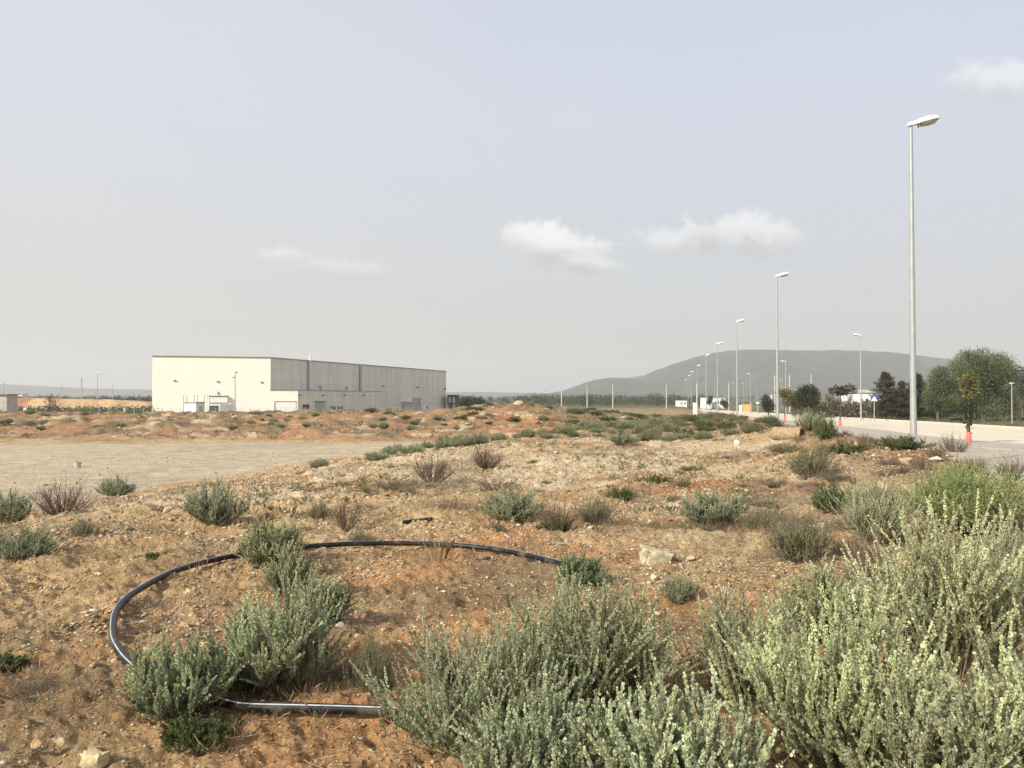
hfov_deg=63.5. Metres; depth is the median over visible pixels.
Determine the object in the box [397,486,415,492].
bush
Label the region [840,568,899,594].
dry shrub
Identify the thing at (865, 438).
dry shrub
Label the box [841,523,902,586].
dry shrub
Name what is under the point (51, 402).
bare tree
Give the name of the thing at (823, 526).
rock
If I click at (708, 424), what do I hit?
green weed
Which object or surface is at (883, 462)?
dry shrub
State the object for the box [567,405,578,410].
sage bush
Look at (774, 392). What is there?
post
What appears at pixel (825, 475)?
dry shrub
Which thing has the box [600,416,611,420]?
green weed
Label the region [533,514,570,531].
green weed
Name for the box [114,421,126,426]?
sage bush
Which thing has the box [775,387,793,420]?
street sapling
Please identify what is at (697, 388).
street lamp
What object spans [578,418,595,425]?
sage bush
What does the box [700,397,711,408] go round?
building
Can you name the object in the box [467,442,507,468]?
dry shrub
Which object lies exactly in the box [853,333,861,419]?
street lamp
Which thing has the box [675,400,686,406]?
building
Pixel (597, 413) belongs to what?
green weed
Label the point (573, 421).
green weed
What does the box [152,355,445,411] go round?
factory
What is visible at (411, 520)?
pipe offcut
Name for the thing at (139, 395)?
orchard
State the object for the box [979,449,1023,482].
dry shrub
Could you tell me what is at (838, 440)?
dry shrub
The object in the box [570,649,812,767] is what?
sage bush
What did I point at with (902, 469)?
dry shrub
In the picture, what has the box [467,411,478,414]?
green weed
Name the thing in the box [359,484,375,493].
bush
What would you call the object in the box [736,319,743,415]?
street lamp
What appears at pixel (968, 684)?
dry shrub
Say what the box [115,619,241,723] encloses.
sage bush
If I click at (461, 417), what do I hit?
green weed
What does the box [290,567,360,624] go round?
sage bush
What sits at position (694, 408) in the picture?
utility cabinet
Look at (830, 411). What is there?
verge hedge
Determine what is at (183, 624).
rock
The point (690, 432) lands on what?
green weed
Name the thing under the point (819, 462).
bush
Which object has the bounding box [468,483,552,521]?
sage bush
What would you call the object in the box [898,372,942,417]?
conifer
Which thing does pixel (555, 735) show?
sage bush
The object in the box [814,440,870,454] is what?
green weed
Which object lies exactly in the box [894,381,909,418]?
conifer
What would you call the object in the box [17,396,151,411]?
terrain
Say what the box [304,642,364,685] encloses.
dry shrub
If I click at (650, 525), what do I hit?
dry shrub
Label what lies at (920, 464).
dry shrub
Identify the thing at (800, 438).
dry shrub
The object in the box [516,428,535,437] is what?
sage bush
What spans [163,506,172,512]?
rock
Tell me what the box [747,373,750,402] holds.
street lamp
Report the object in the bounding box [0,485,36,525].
sage bush
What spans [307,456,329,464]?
sage bush
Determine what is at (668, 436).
sage bush
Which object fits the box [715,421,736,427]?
green weed
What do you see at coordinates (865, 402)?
thorn bush
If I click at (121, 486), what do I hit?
sage bush
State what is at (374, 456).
sage bush
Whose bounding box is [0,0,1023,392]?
sky
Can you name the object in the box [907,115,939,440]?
street lamp
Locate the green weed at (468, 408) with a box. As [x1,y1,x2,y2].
[463,405,473,410]
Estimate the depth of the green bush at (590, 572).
6.89 m
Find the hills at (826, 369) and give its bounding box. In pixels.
[626,349,1023,396]
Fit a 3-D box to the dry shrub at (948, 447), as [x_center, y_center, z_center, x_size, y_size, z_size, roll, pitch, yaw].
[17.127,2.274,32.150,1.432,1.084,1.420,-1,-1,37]
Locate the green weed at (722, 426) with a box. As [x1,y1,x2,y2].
[720,424,735,428]
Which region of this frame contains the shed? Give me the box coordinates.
[0,394,18,410]
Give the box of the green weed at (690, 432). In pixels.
[671,428,695,435]
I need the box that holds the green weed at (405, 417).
[399,415,411,418]
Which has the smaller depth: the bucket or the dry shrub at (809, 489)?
the dry shrub at (809, 489)
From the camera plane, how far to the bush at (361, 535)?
9.03 m
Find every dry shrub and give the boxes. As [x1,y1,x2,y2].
[0,666,76,704]
[25,470,103,515]
[117,609,177,631]
[121,581,137,589]
[128,592,178,613]
[148,505,177,511]
[218,584,268,596]
[255,490,275,495]
[288,524,315,530]
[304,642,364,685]
[311,560,350,572]
[329,496,367,530]
[368,473,437,490]
[408,444,457,482]
[414,495,475,510]
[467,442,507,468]
[471,473,525,490]
[532,490,585,531]
[602,482,620,487]
[605,670,674,713]
[608,426,632,440]
[635,520,663,527]
[665,514,758,531]
[699,674,766,714]
[706,564,751,574]
[732,481,759,487]
[736,515,793,524]
[742,497,788,507]
[743,502,793,520]
[743,515,802,530]
[748,541,838,564]
[751,476,790,485]
[752,515,816,535]
[767,511,824,522]
[776,530,841,548]
[783,552,846,561]
[788,481,824,490]
[789,515,831,526]
[791,433,805,441]
[798,488,816,492]
[803,469,854,481]
[805,478,839,486]
[822,467,856,474]
[824,524,895,562]
[826,473,851,478]
[826,503,854,514]
[826,559,874,578]
[826,733,877,767]
[828,516,853,530]
[835,435,846,442]
[838,430,853,436]
[838,566,914,587]
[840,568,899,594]
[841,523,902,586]
[856,432,872,442]
[856,436,872,446]
[870,466,909,476]
[875,456,919,464]
[892,463,915,473]
[897,463,913,473]
[907,452,938,470]
[923,445,946,457]
[924,445,945,457]
[933,429,974,451]
[942,654,1013,708]
[945,457,988,473]
[967,454,993,471]
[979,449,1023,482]
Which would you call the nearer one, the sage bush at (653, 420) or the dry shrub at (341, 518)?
the dry shrub at (341, 518)
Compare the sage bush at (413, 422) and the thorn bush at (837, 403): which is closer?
the sage bush at (413, 422)
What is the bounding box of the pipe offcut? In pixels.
[402,517,432,524]
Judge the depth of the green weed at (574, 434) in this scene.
36.12 m
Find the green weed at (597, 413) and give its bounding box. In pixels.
[589,410,604,415]
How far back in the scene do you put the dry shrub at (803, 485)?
14.88 m
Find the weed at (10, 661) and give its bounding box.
[0,648,34,675]
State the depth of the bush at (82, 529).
9.71 m
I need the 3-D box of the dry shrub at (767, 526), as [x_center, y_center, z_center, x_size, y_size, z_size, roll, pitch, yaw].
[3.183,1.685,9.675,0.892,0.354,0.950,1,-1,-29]
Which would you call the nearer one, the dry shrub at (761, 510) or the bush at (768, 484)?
the dry shrub at (761, 510)
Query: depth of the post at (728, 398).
229.85 m
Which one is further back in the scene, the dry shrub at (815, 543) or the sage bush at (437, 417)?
the sage bush at (437, 417)
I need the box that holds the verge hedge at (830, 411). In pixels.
[790,401,1021,418]
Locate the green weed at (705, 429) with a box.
[695,425,711,431]
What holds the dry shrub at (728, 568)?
on the ground at (52, 454)
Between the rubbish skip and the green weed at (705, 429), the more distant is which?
the rubbish skip
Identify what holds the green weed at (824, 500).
on the ground at (52, 454)
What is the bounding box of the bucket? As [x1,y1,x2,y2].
[74,461,81,466]
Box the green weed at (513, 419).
[505,416,522,421]
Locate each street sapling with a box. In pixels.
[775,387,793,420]
[827,383,858,425]
[956,370,982,441]
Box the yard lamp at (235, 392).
[232,372,237,411]
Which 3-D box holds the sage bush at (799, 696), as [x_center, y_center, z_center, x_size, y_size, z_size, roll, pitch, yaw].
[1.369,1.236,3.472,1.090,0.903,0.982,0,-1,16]
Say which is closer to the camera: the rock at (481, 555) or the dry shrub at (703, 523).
the rock at (481, 555)
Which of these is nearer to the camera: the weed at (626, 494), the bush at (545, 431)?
the weed at (626, 494)
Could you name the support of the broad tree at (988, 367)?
on the ground at (52, 454)
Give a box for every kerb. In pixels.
[698,409,1023,428]
[835,427,887,430]
[955,445,1023,450]
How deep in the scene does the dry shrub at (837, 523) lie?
10.33 m
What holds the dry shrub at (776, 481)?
on the ground at (52, 454)
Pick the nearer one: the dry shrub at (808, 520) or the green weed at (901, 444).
the dry shrub at (808, 520)
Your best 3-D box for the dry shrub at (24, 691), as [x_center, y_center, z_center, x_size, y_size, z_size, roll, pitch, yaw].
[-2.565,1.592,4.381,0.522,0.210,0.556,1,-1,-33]
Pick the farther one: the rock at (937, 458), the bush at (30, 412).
the bush at (30, 412)
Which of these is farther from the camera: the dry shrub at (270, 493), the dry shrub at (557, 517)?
the dry shrub at (270, 493)
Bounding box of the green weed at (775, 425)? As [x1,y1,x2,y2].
[765,422,783,426]
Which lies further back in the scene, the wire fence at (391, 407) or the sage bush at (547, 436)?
the wire fence at (391, 407)
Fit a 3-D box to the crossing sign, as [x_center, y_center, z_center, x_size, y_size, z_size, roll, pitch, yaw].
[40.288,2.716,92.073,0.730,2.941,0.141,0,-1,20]
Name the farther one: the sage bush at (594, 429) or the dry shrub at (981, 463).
the sage bush at (594, 429)
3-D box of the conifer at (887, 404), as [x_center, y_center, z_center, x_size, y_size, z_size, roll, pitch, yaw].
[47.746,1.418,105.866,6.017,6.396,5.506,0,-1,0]
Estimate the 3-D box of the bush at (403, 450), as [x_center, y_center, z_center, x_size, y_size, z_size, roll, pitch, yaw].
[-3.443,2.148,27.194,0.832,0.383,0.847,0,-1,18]
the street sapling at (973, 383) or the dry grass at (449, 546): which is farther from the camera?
the street sapling at (973, 383)
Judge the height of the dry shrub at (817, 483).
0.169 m
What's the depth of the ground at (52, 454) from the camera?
8.93 m
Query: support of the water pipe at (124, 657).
on the ground at (52, 454)
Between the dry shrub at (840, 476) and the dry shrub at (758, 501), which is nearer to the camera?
the dry shrub at (758, 501)
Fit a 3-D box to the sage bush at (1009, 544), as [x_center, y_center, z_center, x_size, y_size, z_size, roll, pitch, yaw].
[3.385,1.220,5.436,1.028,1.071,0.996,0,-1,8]
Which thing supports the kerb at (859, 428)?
on the ground at (52, 454)
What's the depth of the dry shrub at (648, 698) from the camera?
4.25 m
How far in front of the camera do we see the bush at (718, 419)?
52.88 m
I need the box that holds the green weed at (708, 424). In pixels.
[694,421,712,426]
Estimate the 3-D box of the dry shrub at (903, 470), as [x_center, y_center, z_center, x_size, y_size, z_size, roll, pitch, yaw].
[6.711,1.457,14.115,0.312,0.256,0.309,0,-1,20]
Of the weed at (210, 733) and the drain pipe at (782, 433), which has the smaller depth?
the weed at (210, 733)
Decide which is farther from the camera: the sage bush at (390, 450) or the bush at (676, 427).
the bush at (676, 427)
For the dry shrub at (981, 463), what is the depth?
14.14 m
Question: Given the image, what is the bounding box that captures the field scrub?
[17,404,158,413]
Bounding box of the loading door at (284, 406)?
[275,402,295,411]
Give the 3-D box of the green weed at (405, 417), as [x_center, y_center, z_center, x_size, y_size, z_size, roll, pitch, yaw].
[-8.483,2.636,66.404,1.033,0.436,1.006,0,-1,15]
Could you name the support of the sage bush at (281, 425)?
on the ground at (52, 454)
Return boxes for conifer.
[859,371,909,418]
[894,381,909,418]
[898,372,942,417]
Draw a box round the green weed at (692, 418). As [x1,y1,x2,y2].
[681,415,699,420]
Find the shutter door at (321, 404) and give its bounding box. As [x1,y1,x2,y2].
[314,401,325,410]
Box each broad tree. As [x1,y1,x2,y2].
[919,364,965,420]
[941,345,1023,420]
[1013,366,1023,417]
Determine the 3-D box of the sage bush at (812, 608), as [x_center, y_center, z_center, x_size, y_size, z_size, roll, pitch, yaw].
[2.060,1.392,5.365,0.731,0.602,0.693,0,-1,18]
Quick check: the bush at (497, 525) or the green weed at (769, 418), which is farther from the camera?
the green weed at (769, 418)
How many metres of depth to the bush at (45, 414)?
75.31 m
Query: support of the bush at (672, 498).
on the ground at (52, 454)
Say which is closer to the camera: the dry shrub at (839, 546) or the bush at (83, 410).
the dry shrub at (839, 546)
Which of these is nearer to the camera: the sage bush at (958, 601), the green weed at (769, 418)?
the sage bush at (958, 601)
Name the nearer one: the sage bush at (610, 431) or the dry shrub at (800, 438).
the dry shrub at (800, 438)
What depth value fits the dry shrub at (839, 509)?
11.59 m
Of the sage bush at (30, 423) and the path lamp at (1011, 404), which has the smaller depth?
the sage bush at (30, 423)
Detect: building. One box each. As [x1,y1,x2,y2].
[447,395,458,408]
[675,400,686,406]
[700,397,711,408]
[711,398,724,408]
[841,390,881,414]
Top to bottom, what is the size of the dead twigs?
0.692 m
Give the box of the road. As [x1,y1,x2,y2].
[700,410,1023,443]
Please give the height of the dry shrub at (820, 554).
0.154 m
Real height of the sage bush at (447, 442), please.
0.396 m
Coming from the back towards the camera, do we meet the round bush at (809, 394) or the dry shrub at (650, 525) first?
the round bush at (809, 394)
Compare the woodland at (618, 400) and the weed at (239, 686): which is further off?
the woodland at (618, 400)
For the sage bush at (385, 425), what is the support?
on the ground at (52, 454)
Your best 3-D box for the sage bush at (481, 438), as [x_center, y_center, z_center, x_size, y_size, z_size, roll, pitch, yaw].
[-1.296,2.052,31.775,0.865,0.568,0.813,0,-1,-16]
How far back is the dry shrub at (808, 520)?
10.69 m
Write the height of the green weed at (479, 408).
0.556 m
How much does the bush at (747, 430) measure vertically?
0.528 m
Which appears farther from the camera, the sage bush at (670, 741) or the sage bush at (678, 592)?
the sage bush at (678, 592)
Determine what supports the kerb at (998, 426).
on the ground at (52, 454)
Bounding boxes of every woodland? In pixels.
[24,394,151,400]
[499,391,708,406]
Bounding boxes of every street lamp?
[97,372,100,407]
[697,365,699,406]
[706,354,709,409]
[717,342,722,411]
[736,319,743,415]
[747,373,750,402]
[775,272,788,420]
[781,360,786,412]
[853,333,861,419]
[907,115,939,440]
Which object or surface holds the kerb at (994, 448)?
on the ground at (52, 454)
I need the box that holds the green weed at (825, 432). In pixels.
[813,414,838,439]
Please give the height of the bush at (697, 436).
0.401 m
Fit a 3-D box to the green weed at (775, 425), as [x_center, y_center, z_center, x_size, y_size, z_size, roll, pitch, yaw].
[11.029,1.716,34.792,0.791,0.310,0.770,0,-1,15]
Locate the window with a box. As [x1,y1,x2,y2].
[302,404,309,408]
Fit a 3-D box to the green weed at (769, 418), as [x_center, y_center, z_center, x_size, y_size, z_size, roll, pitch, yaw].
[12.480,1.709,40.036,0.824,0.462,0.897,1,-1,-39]
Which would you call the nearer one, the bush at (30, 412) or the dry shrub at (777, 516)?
the dry shrub at (777, 516)
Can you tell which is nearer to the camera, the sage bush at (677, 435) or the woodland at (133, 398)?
the sage bush at (677, 435)
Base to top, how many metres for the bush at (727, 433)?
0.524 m
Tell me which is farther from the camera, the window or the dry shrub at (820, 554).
the window
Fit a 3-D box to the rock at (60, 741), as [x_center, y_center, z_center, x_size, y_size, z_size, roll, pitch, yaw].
[-2.055,1.630,3.773,0.056,0.039,0.038,0,-1,-3]
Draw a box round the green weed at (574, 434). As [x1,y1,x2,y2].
[566,433,579,436]
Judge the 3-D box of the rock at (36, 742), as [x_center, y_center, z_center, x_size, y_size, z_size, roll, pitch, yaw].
[-2.145,1.624,3.737,0.046,0.051,0.043,0,-1,-23]
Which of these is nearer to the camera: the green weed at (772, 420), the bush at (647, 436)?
the bush at (647, 436)
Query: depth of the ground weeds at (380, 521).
9.94 m
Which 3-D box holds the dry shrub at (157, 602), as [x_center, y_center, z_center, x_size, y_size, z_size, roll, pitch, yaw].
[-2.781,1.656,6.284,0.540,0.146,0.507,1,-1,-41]
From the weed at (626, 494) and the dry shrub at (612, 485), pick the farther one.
the dry shrub at (612, 485)
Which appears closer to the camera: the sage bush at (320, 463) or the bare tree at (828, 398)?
the sage bush at (320, 463)
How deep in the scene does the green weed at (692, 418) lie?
59.01 m
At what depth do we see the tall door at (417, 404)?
231.15 m
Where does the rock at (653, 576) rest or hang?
on the ground at (52, 454)
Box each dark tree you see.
[455,394,486,406]
[707,395,712,410]
[719,398,729,408]
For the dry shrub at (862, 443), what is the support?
on the ground at (52, 454)
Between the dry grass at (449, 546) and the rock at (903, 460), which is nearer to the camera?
the dry grass at (449, 546)
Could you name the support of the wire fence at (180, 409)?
on the ground at (52, 454)
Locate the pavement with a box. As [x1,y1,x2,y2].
[697,411,1023,481]
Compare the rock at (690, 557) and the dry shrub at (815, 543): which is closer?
the rock at (690, 557)
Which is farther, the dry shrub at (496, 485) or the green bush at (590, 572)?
the dry shrub at (496, 485)
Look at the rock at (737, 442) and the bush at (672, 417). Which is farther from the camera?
the bush at (672, 417)
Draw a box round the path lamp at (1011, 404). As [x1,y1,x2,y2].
[1009,383,1014,423]
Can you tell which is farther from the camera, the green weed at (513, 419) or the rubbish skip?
the rubbish skip
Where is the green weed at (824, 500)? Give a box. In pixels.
[811,479,856,514]
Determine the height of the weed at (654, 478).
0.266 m
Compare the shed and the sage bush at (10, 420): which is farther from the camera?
the shed
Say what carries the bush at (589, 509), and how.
on the ground at (52, 454)
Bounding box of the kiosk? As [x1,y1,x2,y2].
[183,402,205,411]
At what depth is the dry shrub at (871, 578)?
6.88 m
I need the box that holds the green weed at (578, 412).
[565,409,583,414]
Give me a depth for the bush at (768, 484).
15.70 m
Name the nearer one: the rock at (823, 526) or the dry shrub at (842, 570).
the dry shrub at (842, 570)
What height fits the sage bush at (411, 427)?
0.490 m
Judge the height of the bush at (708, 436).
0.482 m
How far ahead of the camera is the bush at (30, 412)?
78.72 m
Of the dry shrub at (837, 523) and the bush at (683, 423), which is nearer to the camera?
the dry shrub at (837, 523)
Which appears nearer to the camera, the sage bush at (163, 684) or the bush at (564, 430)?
the sage bush at (163, 684)
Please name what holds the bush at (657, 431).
on the ground at (52, 454)
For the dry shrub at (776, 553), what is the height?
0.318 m
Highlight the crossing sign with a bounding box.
[871,395,877,420]
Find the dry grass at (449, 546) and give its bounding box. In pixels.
[418,537,455,562]
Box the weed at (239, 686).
[216,636,281,695]
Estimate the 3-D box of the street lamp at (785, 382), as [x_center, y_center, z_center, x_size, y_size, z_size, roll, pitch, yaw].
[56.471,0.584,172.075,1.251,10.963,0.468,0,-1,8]
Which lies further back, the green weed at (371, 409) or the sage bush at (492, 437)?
the green weed at (371, 409)
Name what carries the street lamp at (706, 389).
on the pavement
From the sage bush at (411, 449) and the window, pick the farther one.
the window
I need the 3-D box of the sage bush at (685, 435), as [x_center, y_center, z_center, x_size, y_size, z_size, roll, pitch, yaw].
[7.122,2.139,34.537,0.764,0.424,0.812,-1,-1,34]
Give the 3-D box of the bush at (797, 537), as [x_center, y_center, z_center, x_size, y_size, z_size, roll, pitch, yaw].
[2.803,1.462,8.042,0.672,0.738,0.728,-1,-1,37]
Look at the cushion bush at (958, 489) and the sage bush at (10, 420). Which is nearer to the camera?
the cushion bush at (958, 489)
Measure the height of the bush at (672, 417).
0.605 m
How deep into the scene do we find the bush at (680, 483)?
15.48 m
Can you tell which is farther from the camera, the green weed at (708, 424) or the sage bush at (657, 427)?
the green weed at (708, 424)
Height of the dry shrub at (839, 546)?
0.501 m
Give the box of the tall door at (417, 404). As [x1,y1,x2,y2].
[412,398,420,410]
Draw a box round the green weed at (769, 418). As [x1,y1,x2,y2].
[761,416,778,421]
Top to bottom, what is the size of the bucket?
0.199 m
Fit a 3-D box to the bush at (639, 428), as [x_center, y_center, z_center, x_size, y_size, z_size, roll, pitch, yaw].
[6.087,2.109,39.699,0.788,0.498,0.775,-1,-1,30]
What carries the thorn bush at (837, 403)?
on the ground at (52, 454)
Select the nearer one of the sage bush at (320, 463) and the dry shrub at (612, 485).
the dry shrub at (612, 485)
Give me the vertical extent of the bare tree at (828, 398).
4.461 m
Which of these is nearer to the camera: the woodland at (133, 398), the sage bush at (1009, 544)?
the sage bush at (1009, 544)
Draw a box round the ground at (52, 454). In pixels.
[0,396,1023,767]
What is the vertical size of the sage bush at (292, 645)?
0.636 m
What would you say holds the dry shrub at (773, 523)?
on the ground at (52, 454)
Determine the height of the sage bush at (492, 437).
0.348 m
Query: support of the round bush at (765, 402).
on the ground at (52, 454)
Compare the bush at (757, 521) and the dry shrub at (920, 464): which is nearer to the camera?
the bush at (757, 521)
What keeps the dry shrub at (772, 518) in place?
on the ground at (52, 454)
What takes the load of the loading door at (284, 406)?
in the factory
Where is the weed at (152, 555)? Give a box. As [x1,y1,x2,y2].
[133,552,166,559]
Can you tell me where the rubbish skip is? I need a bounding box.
[739,403,751,411]
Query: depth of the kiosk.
151.96 m
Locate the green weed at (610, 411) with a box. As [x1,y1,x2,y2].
[605,409,619,412]
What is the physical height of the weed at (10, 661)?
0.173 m
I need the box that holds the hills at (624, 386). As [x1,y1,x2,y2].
[540,378,646,395]
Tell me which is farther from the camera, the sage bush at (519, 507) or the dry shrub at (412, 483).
the dry shrub at (412, 483)
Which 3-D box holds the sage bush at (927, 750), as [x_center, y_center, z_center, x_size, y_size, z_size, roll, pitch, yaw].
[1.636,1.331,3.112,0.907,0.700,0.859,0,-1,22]
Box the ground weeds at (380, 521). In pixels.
[0,403,1023,767]
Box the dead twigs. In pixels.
[0,494,1020,767]
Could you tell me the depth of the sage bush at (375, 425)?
58.39 m
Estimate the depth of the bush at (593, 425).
42.03 m
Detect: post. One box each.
[728,383,729,410]
[774,375,775,411]
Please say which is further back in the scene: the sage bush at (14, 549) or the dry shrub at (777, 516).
the dry shrub at (777, 516)
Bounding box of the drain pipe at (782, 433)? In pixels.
[771,427,808,439]
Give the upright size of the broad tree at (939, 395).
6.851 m
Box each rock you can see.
[31,738,41,749]
[55,737,66,746]
[79,747,110,767]
[82,568,90,572]
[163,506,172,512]
[179,622,188,626]
[335,622,343,627]
[477,552,487,559]
[513,401,523,406]
[639,544,673,565]
[650,573,657,581]
[686,555,694,559]
[734,440,740,445]
[810,522,827,531]
[899,457,912,464]
[929,456,941,461]
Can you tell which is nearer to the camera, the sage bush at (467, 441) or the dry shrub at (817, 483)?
the dry shrub at (817, 483)
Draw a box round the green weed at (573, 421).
[565,418,579,423]
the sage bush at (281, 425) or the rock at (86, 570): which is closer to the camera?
the rock at (86, 570)
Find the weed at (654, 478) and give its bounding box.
[634,474,673,483]
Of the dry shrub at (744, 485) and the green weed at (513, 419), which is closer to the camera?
the dry shrub at (744, 485)
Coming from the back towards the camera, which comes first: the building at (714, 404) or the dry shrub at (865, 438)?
the building at (714, 404)
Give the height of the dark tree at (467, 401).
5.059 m
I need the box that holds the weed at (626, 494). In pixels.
[602,486,637,500]
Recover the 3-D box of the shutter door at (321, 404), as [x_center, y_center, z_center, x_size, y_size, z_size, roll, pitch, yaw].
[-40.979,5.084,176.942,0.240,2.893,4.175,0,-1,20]
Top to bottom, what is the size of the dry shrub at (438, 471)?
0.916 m
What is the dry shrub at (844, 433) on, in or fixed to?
on the ground at (52, 454)
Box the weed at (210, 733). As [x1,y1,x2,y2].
[157,709,244,754]
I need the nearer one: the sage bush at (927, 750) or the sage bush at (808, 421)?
the sage bush at (927, 750)
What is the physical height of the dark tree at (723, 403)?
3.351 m
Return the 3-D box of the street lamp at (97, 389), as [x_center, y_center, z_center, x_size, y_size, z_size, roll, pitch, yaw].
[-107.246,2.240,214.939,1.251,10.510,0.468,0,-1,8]
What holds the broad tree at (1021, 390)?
on the ground at (52, 454)
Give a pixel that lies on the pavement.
(986, 453)
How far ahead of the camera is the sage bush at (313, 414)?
69.86 m
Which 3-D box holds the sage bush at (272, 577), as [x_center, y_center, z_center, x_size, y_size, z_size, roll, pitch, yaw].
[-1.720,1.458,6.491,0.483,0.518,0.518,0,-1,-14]
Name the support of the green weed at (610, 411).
on the ground at (52, 454)
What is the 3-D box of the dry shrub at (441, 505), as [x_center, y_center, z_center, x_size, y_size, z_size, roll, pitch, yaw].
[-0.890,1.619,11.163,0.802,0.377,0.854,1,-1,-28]
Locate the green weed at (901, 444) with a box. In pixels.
[870,433,938,449]
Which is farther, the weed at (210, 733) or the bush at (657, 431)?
the bush at (657, 431)
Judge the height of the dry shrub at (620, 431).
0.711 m
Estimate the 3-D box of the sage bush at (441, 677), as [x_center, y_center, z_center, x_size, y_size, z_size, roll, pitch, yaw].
[-0.127,1.342,3.763,1.064,0.712,1.167,1,-1,-42]
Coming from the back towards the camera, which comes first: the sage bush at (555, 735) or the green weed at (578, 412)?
the green weed at (578, 412)
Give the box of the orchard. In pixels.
[28,394,795,402]
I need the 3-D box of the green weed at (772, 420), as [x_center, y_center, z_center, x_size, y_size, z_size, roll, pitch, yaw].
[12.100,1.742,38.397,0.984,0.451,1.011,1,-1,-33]
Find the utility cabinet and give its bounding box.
[693,403,696,414]
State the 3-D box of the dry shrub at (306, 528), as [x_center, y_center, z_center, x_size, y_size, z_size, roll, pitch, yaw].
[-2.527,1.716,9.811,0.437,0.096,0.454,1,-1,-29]
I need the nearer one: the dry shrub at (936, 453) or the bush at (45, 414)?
the dry shrub at (936, 453)
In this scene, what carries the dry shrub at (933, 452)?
on the ground at (52, 454)
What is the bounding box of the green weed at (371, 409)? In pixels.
[364,407,376,412]
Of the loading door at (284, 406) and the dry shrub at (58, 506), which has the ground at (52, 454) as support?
the dry shrub at (58, 506)
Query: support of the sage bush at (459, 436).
on the ground at (52, 454)
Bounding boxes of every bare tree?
[43,394,62,411]
[824,391,835,406]
[842,393,854,416]
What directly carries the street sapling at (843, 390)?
on the pavement
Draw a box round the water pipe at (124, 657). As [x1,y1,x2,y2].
[109,541,599,717]
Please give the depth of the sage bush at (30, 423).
61.69 m
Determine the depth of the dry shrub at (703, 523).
10.04 m
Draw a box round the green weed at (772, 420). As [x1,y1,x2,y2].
[763,418,785,423]
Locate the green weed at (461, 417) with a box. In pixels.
[453,414,467,419]
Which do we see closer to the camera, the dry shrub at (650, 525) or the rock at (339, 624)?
the rock at (339, 624)
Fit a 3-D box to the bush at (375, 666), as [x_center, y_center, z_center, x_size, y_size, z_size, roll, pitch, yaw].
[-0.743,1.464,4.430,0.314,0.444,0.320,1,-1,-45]
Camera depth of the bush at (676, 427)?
40.44 m
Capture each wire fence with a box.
[17,407,151,413]
[153,408,267,411]
[277,405,456,411]
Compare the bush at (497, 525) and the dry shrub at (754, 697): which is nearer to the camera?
the dry shrub at (754, 697)
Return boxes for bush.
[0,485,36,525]
[0,518,68,561]
[1,417,13,423]
[21,410,37,413]
[22,419,36,425]
[35,412,50,415]
[35,425,46,429]
[59,514,102,537]
[76,407,89,412]
[78,410,92,414]
[92,473,141,495]
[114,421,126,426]
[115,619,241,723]
[171,476,253,526]
[215,571,353,695]
[226,422,237,429]
[232,513,308,566]
[246,409,267,414]
[260,538,322,597]
[275,423,286,427]
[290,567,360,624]
[302,421,312,426]
[304,500,337,519]
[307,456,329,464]
[310,411,320,416]
[311,459,328,467]
[342,530,379,540]
[342,620,397,692]
[349,600,595,759]
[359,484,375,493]
[362,450,389,460]
[367,423,377,427]
[378,422,390,428]
[380,445,397,454]
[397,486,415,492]
[398,444,415,453]
[405,425,414,429]
[405,442,426,453]
[408,419,419,424]
[420,440,434,447]
[431,414,443,419]
[431,441,448,447]
[434,438,458,447]
[435,433,455,442]
[448,677,639,767]
[454,434,468,438]
[457,434,475,445]
[467,431,489,443]
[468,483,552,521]
[484,556,710,716]
[487,520,506,530]
[490,435,501,440]
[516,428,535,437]
[533,430,551,435]
[538,431,554,438]
[551,546,613,586]
[557,425,578,434]
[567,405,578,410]
[568,488,617,525]
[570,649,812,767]
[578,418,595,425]
[586,422,604,428]
[587,427,602,432]
[603,430,640,445]
[605,428,617,433]
[632,424,644,431]
[635,428,663,440]
[643,415,659,424]
[643,426,664,437]
[650,425,664,431]
[658,434,677,440]
[661,568,700,604]
[664,433,682,438]
[666,424,682,430]
[666,494,680,500]
[666,572,829,710]
[668,414,681,420]
[673,478,689,486]
[675,422,688,426]
[676,431,690,438]
[677,483,747,526]
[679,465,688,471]
[693,431,704,439]
[699,431,715,438]
[707,582,986,767]
[709,414,725,421]
[718,425,740,436]
[736,507,778,529]
[737,419,747,425]
[737,423,762,433]
[760,393,775,414]
[760,413,777,421]
[761,442,807,452]
[761,500,841,563]
[762,480,778,487]
[772,553,880,641]
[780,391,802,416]
[782,434,838,479]
[793,383,823,413]
[793,407,835,430]
[819,463,927,545]
[819,642,1023,767]
[820,397,851,413]
[821,488,1023,683]
[844,398,872,416]
[887,454,1023,534]
[937,616,1023,767]
[943,490,1023,626]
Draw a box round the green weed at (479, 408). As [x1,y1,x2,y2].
[474,407,483,410]
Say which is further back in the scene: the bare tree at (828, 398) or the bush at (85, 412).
the bare tree at (828, 398)
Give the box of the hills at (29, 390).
[0,384,545,396]
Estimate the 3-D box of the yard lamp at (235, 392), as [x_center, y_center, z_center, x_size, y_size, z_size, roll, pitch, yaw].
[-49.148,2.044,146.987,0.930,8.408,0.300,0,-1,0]
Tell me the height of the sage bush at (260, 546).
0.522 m

